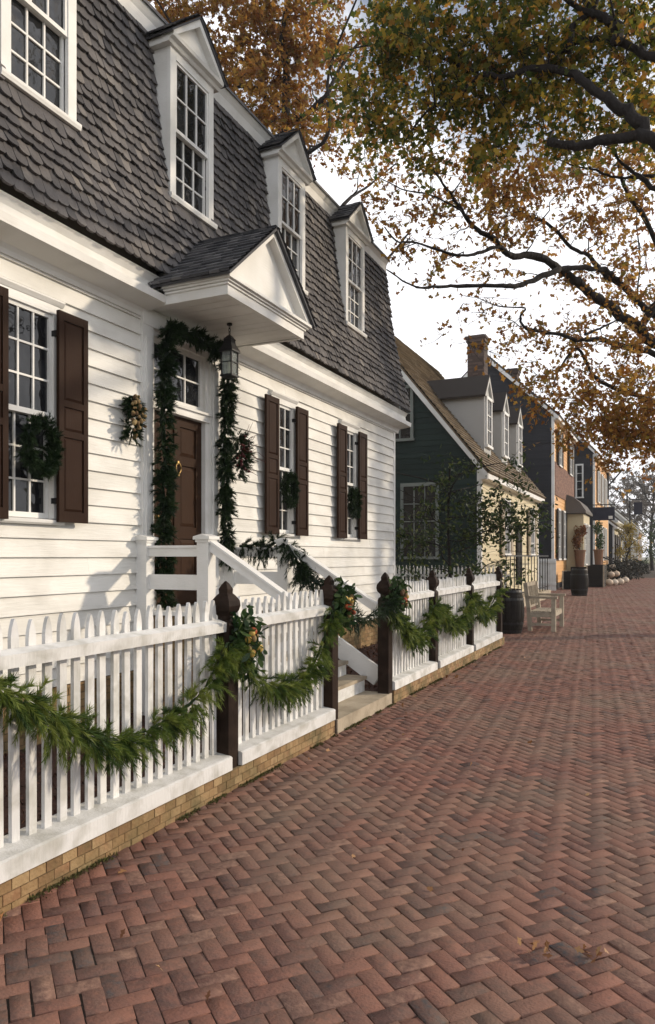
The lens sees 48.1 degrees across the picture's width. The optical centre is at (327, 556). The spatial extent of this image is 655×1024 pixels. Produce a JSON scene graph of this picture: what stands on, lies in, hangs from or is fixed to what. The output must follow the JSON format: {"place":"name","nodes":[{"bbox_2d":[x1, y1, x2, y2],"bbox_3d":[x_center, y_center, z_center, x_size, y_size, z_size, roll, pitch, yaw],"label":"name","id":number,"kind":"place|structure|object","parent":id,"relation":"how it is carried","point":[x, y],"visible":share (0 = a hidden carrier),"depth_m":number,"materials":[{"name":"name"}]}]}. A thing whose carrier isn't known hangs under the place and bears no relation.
{"place":"outdoors","nodes":[
{"label":"outdoors","id":0,"kind":"place"},
{"bbox_2d":[0,565,654,1023],"bbox_3d":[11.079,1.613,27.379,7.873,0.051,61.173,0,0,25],"label":"pavement","id":1,"kind":"structure","parent":0,"point":[558,858],"depth_m":3.65,"materials":[{"name":"brick"}]},
{"bbox_2d":[0,720,334,913],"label":"brick plinth","id":2,"kind":"structure","parent":1,"relation":"on","point":[18,890],"depth_m":4.15,"materials":[{"name":"beige brick"}]},
{"bbox_2d":[0,575,337,883],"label":"picket fence","id":3,"kind":"object","parent":2,"relation":"on","point":[33,843],"visible":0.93,"depth_m":4.31,"materials":[{"name":"white paint"}]},
{"bbox_2d":[0,637,246,781],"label":"fence garland","id":4,"kind":"object","parent":3,"relation":"attached to","point":[61,723],"visible":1,"depth_m":3.77,"materials":[{"name":"green plant"}]},
{"bbox_2d":[229,604,268,681],"bbox_3d":[-0.562,0.603,5.159,0.303,0.552,0.418,0,0,25],"label":"fruit cluster","id":5,"kind":"object","parent":3,"relation":"attached to","point":[247,630],"visible":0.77,"depth_m":5.08,"materials":[{"name":"green plant"}]},
{"bbox_2d":[221,606,350,715],"bbox_3d":[-0.294,0.837,5.745,0.410,0.827,1.872,0,0,25],"label":"fence garland","id":6,"kind":"object","parent":3,"relation":"attached to","point":[293,690],"visible":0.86,"depth_m":5.74,"materials":[{"name":"green plant"}]},
{"bbox_2d":[332,576,364,636],"bbox_3d":[0.201,0.450,6.728,0.295,0.561,0.567,0,0,41],"label":"fruit cluster","id":7,"kind":"object","parent":3,"relation":"attached to","point":[345,597],"visible":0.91,"depth_m":6.61,"materials":[{"name":"green plant"}]},
{"bbox_2d":[342,590,404,639],"bbox_3d":[0.388,0.580,7.295,0.407,0.502,1.535,0,0,25],"label":"fence garland","id":8,"kind":"object","parent":3,"relation":"attached to","point":[383,612],"visible":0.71,"depth_m":7.53},
{"bbox_2d":[3,642,377,835],"bbox_3d":[-1.006,1.604,7.298,2.240,0.001,14.400,0,0,25],"label":"flower bed","id":9,"kind":"object","parent":1,"relation":"on","point":[54,792],"depth_m":5.43,"materials":[{"name":"soil"}]},
{"bbox_2d":[0,646,501,917],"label":"moss","id":10,"kind":"object","parent":1,"relation":"on","point":[56,885],"visible":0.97,"depth_m":4.77,"materials":[{"name":"green plant"}]},
{"bbox_2d":[392,637,503,702],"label":"brick plinth","id":11,"kind":"structure","parent":1,"relation":"on","point":[403,692],"depth_m":9.62,"materials":[{"name":"beige brick"}]},
{"bbox_2d":[376,566,502,693],"bbox_3d":[1.850,0.885,10.627,0.197,1.430,6.008,0,0,25],"label":"picket fence","id":12,"kind":"object","parent":11,"relation":"on","point":[399,666],"visible":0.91,"depth_m":9.48,"materials":[{"name":"white paint"}]},
{"bbox_2d":[385,566,411,618],"bbox_3d":[0.763,0.410,8.033,0.513,0.617,0.280,0,0,-45],"label":"fruit cluster","id":13,"kind":"object","parent":12,"relation":"attached to","point":[400,585],"visible":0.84,"depth_m":7.97,"materials":[{"name":"green plant"}]},
{"bbox_2d":[375,587,508,657],"bbox_3d":[1.835,0.847,10.363,0.455,0.740,5.701,0,0,25],"label":"fence garland","id":14,"kind":"object","parent":12,"relation":"attached to","point":[412,636],"visible":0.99,"depth_m":9.46,"materials":[{"name":"green plant"}]},
{"bbox_2d":[395,442,559,589],"bbox_3d":[3.003,-0.347,16.377,4.146,3.894,3.668,0,0,25],"label":"tree","id":15,"kind":"object","parent":1,"relation":"on","point":[499,520],"visible":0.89,"depth_m":15.96,"materials":[{"name":"green plant"}]},
{"bbox_2d":[502,588,523,633],"bbox_3d":[3.805,1.140,15.429,0.640,0.920,0.640,0,0,25],"label":"barrel","id":16,"kind":"object","parent":1,"relation":"on","point":[513,615],"visible":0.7,"depth_m":15.16,"materials":[{"name":"brown wood"}]},
{"bbox_2d":[462,355,592,588],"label":"ochre house","id":17,"kind":"structure","parent":1,"relation":"on","point":[555,477],"depth_m":36.22,"materials":[{"name":"paint"}]},
{"bbox_2d":[558,508,561,559],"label":"window","id":18,"kind":"structure","parent":17,"relation":"in","point":[560,558],"depth_m":36.96,"materials":[{"name":"white paint"}]},
{"bbox_2d":[558,430,562,467],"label":"window","id":19,"kind":"structure","parent":17,"relation":"in","point":[560,465],"depth_m":37.22,"materials":[{"name":"white paint"}]},
{"bbox_2d":[562,510,566,559],"bbox_3d":[12.426,-1.110,38.546,0.100,2.580,1.040,0,0,25],"label":"window","id":20,"kind":"structure","parent":17,"relation":"in","point":[565,558],"depth_m":38.66,"materials":[{"name":"white paint"}]},
{"bbox_2d":[569,441,572,476],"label":"window","id":21,"kind":"structure","parent":17,"relation":"in","point":[570,474],"depth_m":41.18,"materials":[{"name":"white paint"}]},
{"bbox_2d":[527,940,552,958],"bbox_3d":[0.857,1.561,2.951,0.107,0.048,0.114,0,0,25],"label":"fallen leaf","id":22,"kind":"object","parent":1,"relation":"on","point":[546,943],"visible":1,"depth_m":2.93,"materials":[{"name":"brown plant"}]},
{"bbox_2d":[523,581,565,631],"bbox_3d":[4.833,1.083,16.331,0.712,1.038,1.420,0,0,25],"label":"armchair","id":23,"kind":"object","parent":1,"relation":"on","point":[533,596],"visible":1,"depth_m":15.84,"materials":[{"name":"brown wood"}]},
{"bbox_2d":[539,559,555,590],"bbox_3d":[10.041,0.825,33.585,0.800,1.450,0.070,0,0,25],"label":"board fence","id":24,"kind":"object","parent":1,"relation":"on","point":[552,574],"visible":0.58,"depth_m":33.56,"materials":[{"name":"white paint"}]},
{"bbox_2d":[562,570,570,588],"bbox_3d":[11.981,1.145,36.108,0.710,0.910,1.210,0,0,25],"label":"wooden crate","id":25,"kind":"object","parent":1,"relation":"on","point":[566,575],"visible":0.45,"depth_m":35.65,"materials":[{"name":"brown wood"}]},
{"bbox_2d":[570,568,588,595],"bbox_3d":[10.301,1.040,30.053,0.720,1.120,0.720,0,0,25],"label":"barrel","id":26,"kind":"object","parent":1,"relation":"on","point":[579,581],"visible":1,"depth_m":29.78,"materials":[{"name":"brown wood"}]},
{"bbox_2d":[571,525,587,566],"bbox_3d":[13.474,-0.589,39.270,0.838,2.277,0.810,0,0,25],"label":"potted shrub","id":27,"kind":"object","parent":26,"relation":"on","point":[579,556],"visible":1,"depth_m":39.11,"materials":[{"name":"orange plant"}]},
{"bbox_2d":[570,426,611,564],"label":"ochre tall house","id":28,"kind":"structure","parent":1,"relation":"on","point":[595,492],"depth_m":46.83,"materials":[{"name":"paint"}]},
{"bbox_2d":[575,464,583,497],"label":"window","id":29,"kind":"structure","parent":28,"relation":"in","point":[578,467],"depth_m":46.82,"materials":[{"name":"white paint"}]},
{"bbox_2d":[597,471,599,503],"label":"window","id":30,"kind":"structure","parent":28,"relation":"in","point":[599,471],"depth_m":48.87,"materials":[{"name":"white paint"}]},
{"bbox_2d":[586,504,615,520],"bbox_3d":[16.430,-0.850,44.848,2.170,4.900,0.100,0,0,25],"label":"hanging sign","id":31,"kind":"object","parent":28,"relation":"attached to","point":[603,513],"visible":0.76,"depth_m":44.65,"materials":[{"name":"blue paint"}]},
{"bbox_2d":[604,478,606,506],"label":"window","id":32,"kind":"structure","parent":28,"relation":"in","point":[604,478],"depth_m":53.44,"materials":[{"name":"white paint"}]},
{"bbox_2d":[604,528,606,559],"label":"window","id":33,"kind":"structure","parent":28,"relation":"in","point":[604,528],"depth_m":54.21,"materials":[{"name":"white paint"}]},
{"bbox_2d":[607,464,624,498],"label":"sign bracket","id":34,"kind":"object","parent":28,"relation":"attached to","point":[609,484],"visible":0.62,"depth_m":55.14,"materials":[{"name":"black metal"}]},
{"bbox_2d":[575,944,607,962],"bbox_3d":[1.047,1.568,2.902,0.118,0.062,0.104,0,0,-34],"label":"fallen leaf","id":35,"kind":"object","parent":1,"relation":"on","point":[578,949],"visible":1,"depth_m":2.91,"materials":[{"name":"brown plant"}]},
{"bbox_2d":[586,565,605,586],"bbox_3d":[14.170,1.025,38.731,0.880,1.150,1.210,0,0,25],"label":"wooden crate","id":36,"kind":"object","parent":1,"relation":"on","point":[596,576],"visible":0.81,"depth_m":38.20,"materials":[{"name":"brown wood"}]},
{"bbox_2d":[590,564,606,578],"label":"display stand","id":37,"kind":"object","parent":1,"relation":"on","point":[601,565],"visible":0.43,"depth_m":41.04,"materials":[{"name":"brown wood"}]},
{"bbox_2d":[592,520,606,564],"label":"potted shrub","id":38,"kind":"object","parent":37,"relation":"on","point":[598,555],"visible":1,"depth_m":40.87,"materials":[{"name":"green plant"}]},
{"bbox_2d":[606,578,612,585],"bbox_3d":[15.061,1.350,39.310,0.429,0.434,0.429,0,0,25],"label":"gourd","id":39,"kind":"object","parent":1,"relation":"on","point":[609,581],"visible":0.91,"depth_m":39.16,"materials":[{"name":"beige food"}]},
{"bbox_2d":[603,557,627,584],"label":"shrub","id":40,"kind":"object","parent":1,"relation":"on","point":[619,569],"visible":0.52,"depth_m":42.12,"materials":[{"name":"green plant"}]},
{"bbox_2d":[609,520,622,564],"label":"ochre house","id":41,"kind":"structure","parent":1,"relation":"on","point":[613,537],"depth_m":58.93,"materials":[{"name":"yellow wood"}]},
{"bbox_2d":[617,577,623,584],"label":"gourd","id":42,"kind":"object","parent":1,"relation":"on","point":[620,581],"visible":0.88,"depth_m":40.78,"materials":[{"name":"beige food"}]},
{"bbox_2d":[607,571,614,577],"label":"gourd","id":43,"kind":"object","parent":42,"relation":"on","point":[611,574],"visible":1,"depth_m":40.64,"materials":[{"name":"beige food"}]},
{"bbox_2d":[612,560,636,579],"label":"shrub","id":44,"kind":"object","parent":1,"relation":"on","point":[626,568],"visible":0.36,"depth_m":46.68,"materials":[{"name":"green plant"}]},
{"bbox_2d":[622,576,628,582],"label":"gourd","id":45,"kind":"object","parent":1,"relation":"on","point":[625,579],"visible":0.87,"depth_m":41.78,"materials":[{"name":"beige food"}]},
{"bbox_2d":[609,505,643,560],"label":"ochre house","id":46,"kind":"structure","parent":1,"relation":"on","point":[620,516],"depth_m":80.78,"materials":[{"name":"yellow"}]},
{"bbox_2d":[610,559,643,578],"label":"shrub","id":47,"kind":"object","parent":1,"relation":"on","point":[633,570],"visible":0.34,"depth_m":50.94,"materials":[{"name":"green plant"}]},
{"bbox_2d":[610,520,652,560],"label":"tree","id":48,"kind":"object","parent":1,"relation":"on","point":[629,530],"visible":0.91,"depth_m":58.71,"materials":[{"name":"yellow plant"}]},
{"bbox_2d":[609,467,653,536],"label":"bare tree","id":49,"kind":"object","parent":1,"relation":"on","point":[628,484],"visible":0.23,"depth_m":115.14,"materials":[{"name":"brown plant"}]},
{"bbox_2d":[623,559,641,576],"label":"shrub","id":50,"kind":"object","parent":1,"relation":"on","point":[633,564],"visible":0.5,"depth_m":55.44,"materials":[{"name":"green plant"}]},
{"bbox_2d":[614,462,654,570],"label":"bare tree","id":51,"kind":"object","parent":1,"relation":"on","point":[646,492],"visible":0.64,"depth_m":84.11,"materials":[{"name":"brown plant"}]},
{"bbox_2d":[629,498,642,561],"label":"hanging sign","id":52,"kind":"object","parent":1,"relation":"on","point":[637,507],"visible":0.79,"depth_m":60.91,"materials":[{"name":"blue paint"}]},
{"bbox_2d":[633,560,645,574],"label":"shrub","id":53,"kind":"object","parent":1,"relation":"on","point":[641,569],"visible":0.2,"depth_m":59.82,"materials":[{"name":"green plant"}]},
{"bbox_2d":[639,565,648,574],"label":"shrub","id":54,"kind":"object","parent":1,"relation":"on","point":[644,566],"visible":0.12,"depth_m":63.82,"materials":[{"name":"green plant"}]},
{"bbox_2d":[638,520,654,564],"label":"tree","id":55,"kind":"object","parent":1,"relation":"on","point":[652,533],"visible":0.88,"depth_m":65.67,"materials":[{"name":"grey plant"}]},
{"bbox_2d":[643,562,650,573],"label":"shrub","id":56,"kind":"object","parent":1,"relation":"on","point":[647,571],"visible":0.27,"depth_m":68.55,"materials":[{"name":"green plant"}]},
{"bbox_2d":[149,0,654,556],"label":"sky","id":57,"kind":"structure","parent":0,"point":[414,313],"materials":[{"name":"white"}]},
{"bbox_2d":[393,334,550,606],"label":"green house","id":58,"kind":"structure","parent":0,"point":[471,415],"depth_m":22.44,"materials":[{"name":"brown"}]},
{"bbox_2d":[395,385,414,441],"bbox_3d":[2.030,-4.310,22.235,1.240,1.680,0.100,0,0,25],"label":"window","id":59,"kind":"structure","parent":58,"relation":"in","point":[406,434],"depth_m":22.06,"materials":[{"name":"grey paint"}]},
{"bbox_2d":[400,482,439,558],"bbox_3d":[2.738,-1.060,21.907,1.240,2.280,0.100,0,0,25],"label":"window","id":60,"kind":"structure","parent":58,"relation":"in","point":[406,487],"depth_m":21.95,"materials":[{"name":"grey paint"}]},
{"bbox_2d":[502,498,511,555],"bbox_3d":[5.953,-0.960,24.353,0.100,1.880,1.040,0,0,25],"label":"window","id":61,"kind":"structure","parent":58,"relation":"in","point":[509,545],"depth_m":24.46,"materials":[{"name":"white paint"}]},
{"bbox_2d":[515,526,521,584],"bbox_3d":[6.897,-0.100,26.450,0.090,2.200,1.000,0,0,25],"label":"front door","id":62,"kind":"structure","parent":58,"relation":"in","point":[518,546],"depth_m":26.11,"materials":[{"name":"brown wood"}]},
{"bbox_2d":[530,507,535,554],"bbox_3d":[8.054,-0.960,28.890,0.100,1.880,1.040,0,0,25],"label":"window","id":63,"kind":"structure","parent":58,"relation":"in","point":[533,534],"depth_m":29.24,"materials":[{"name":"white paint"}]},
{"bbox_2d":[612,516,636,561],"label":"white house","id":64,"kind":"structure","parent":0,"point":[617,521],"depth_m":70.25,"materials":[{"name":"paint"}]},
{"bbox_2d":[609,500,639,528],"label":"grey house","id":65,"kind":"structure","parent":0,"point":[618,509],"depth_m":97.80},
{"bbox_2d":[642,557,654,564],"bbox_3d":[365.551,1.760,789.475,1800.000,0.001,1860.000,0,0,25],"label":"ground","id":66,"kind":"structure","parent":0,"point":[644,558],"depth_m":434.19,"materials":[{"name":"grey"}]},
{"bbox_2d":[609,471,634,509],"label":"bare tree","id":67,"kind":"object","parent":66,"relation":"on","point":[619,506],"visible":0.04,"depth_m":130.85,"materials":[{"name":"brown plant"}]},
{"label":"lawn","id":68,"kind":"structure","parent":0,"visible":0},
{"bbox_2d":[0,0,411,754],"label":"white house","id":69,"kind":"structure","parent":68,"relation":"on","point":[154,172],"depth_m":7.52,"materials":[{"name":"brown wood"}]},
{"bbox_2d":[0,275,65,525],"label":"window","id":70,"kind":"structure","parent":69,"relation":"in","point":[32,313],"depth_m":6.22,"materials":[{"name":"white paint"}]},
{"bbox_2d":[14,410,65,480],"bbox_3d":[-2.415,-0.933,6.175,0.273,0.620,0.517,0,0,25],"label":"wreath","id":71,"kind":"object","parent":69,"relation":"attached to","point":[48,467],"visible":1,"depth_m":6.15,"materials":[{"name":"green plant"}]},
{"bbox_2d":[118,394,148,447],"bbox_3d":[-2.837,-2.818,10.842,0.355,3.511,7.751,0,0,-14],"label":"wall bouquet","id":72,"kind":"object","parent":69,"relation":"attached to","point":[134,407],"depth_m":7.20,"materials":[{"name":"green plant"}]},
{"bbox_2d":[154,410,200,606],"bbox_3d":[-1.656,-0.509,8.150,0.105,2.098,0.936,0,0,25],"label":"front door","id":73,"kind":"structure","parent":69,"relation":"in","point":[187,519],"depth_m":8.32,"materials":[{"name":"brown paint"}]},
{"bbox_2d":[154,337,201,410],"bbox_3d":[-1.677,-1.991,8.160,0.040,0.658,0.940,0,0,25],"label":"transom window","id":74,"kind":"structure","parent":69,"relation":"in","point":[189,376],"depth_m":8.35,"materials":[{"name":"white paint"}]},
{"bbox_2d":[149,317,240,609],"bbox_3d":[-1.410,-0.949,8.159,0.449,3.177,1.659,0,0,25],"label":"door garland","id":75,"kind":"object","parent":69,"relation":"attached to","point":[173,332],"depth_m":7.63},
{"bbox_2d":[219,323,239,378],"bbox_3d":[-1.074,-2.263,8.057,0.172,0.586,0.172,0,0,25],"label":"hanging lantern","id":76,"kind":"object","parent":69,"relation":"hanging from","point":[228,347],"visible":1,"depth_m":8.02,"materials":[{"name":"black metal"}]},
{"bbox_2d":[227,425,264,482],"bbox_3d":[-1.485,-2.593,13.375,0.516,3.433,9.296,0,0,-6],"label":"wall bouquet","id":77,"kind":"object","parent":69,"relation":"attached to","point":[245,453],"depth_m":8.92,"materials":[{"name":"green plant"}]},
{"bbox_2d":[268,390,298,536],"bbox_3d":[-0.636,-1.265,10.268,0.139,1.980,0.770,0,0,25],"label":"window","id":78,"kind":"structure","parent":69,"relation":"in","point":[287,404],"depth_m":10.43,"materials":[{"name":"white paint"}]},
{"bbox_2d":[236,530,337,605],"bbox_3d":[-0.447,0.151,8.577,1.496,0.959,0.551,0,0,25],"label":"railing garland","id":79,"kind":"object","parent":69,"relation":"attached to","point":[303,577],"visible":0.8,"depth_m":8.49},
{"bbox_2d":[280,470,300,509],"bbox_3d":[-0.530,-0.937,10.243,0.268,0.611,0.503,0,0,25],"label":"wreath","id":80,"kind":"object","parent":69,"relation":"attached to","point":[291,499],"visible":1,"depth_m":10.19,"materials":[{"name":"green plant"}]},
{"bbox_2d":[338,419,359,540],"bbox_3d":[0.343,-1.265,12.382,0.139,1.980,0.770,0,0,25],"label":"window","id":81,"kind":"structure","parent":69,"relation":"in","point":[352,430],"depth_m":12.55,"materials":[{"name":"white paint"}]},
{"bbox_2d":[347,486,363,519],"bbox_3d":[0.445,-0.898,12.363,0.260,0.592,0.496,0,0,25],"label":"wreath","id":82,"kind":"object","parent":69,"relation":"attached to","point":[354,506],"visible":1,"depth_m":12.29,"materials":[{"name":"green plant"}]},
{"bbox_2d":[148,0,411,255],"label":"oak tree","id":83,"kind":"object","parent":68,"relation":"on","point":[289,95],"visible":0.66,"depth_m":21.52,"materials":[{"name":"orange plant"}]},
{"bbox_2d":[395,565,509,587],"bbox_3d":[2.557,0.870,20.277,4.900,1.260,0.050,0,0,25],"label":"picket fence","id":84,"kind":"object","parent":68,"relation":"on","point":[439,575],"visible":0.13,"depth_m":20.18,"materials":[{"name":"white paint"}]},
{"bbox_2d":[287,0,654,209],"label":"oak tree","id":85,"kind":"object","parent":68,"relation":"on","point":[407,44],"visible":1,"depth_m":10.09,"materials":[{"name":"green plant"}]},
{"bbox_2d":[332,59,654,502],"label":"oak tree","id":86,"kind":"object","parent":68,"relation":"on","point":[620,414],"visible":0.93,"depth_m":14.91,"materials":[{"name":"orange plant"}]}
]}

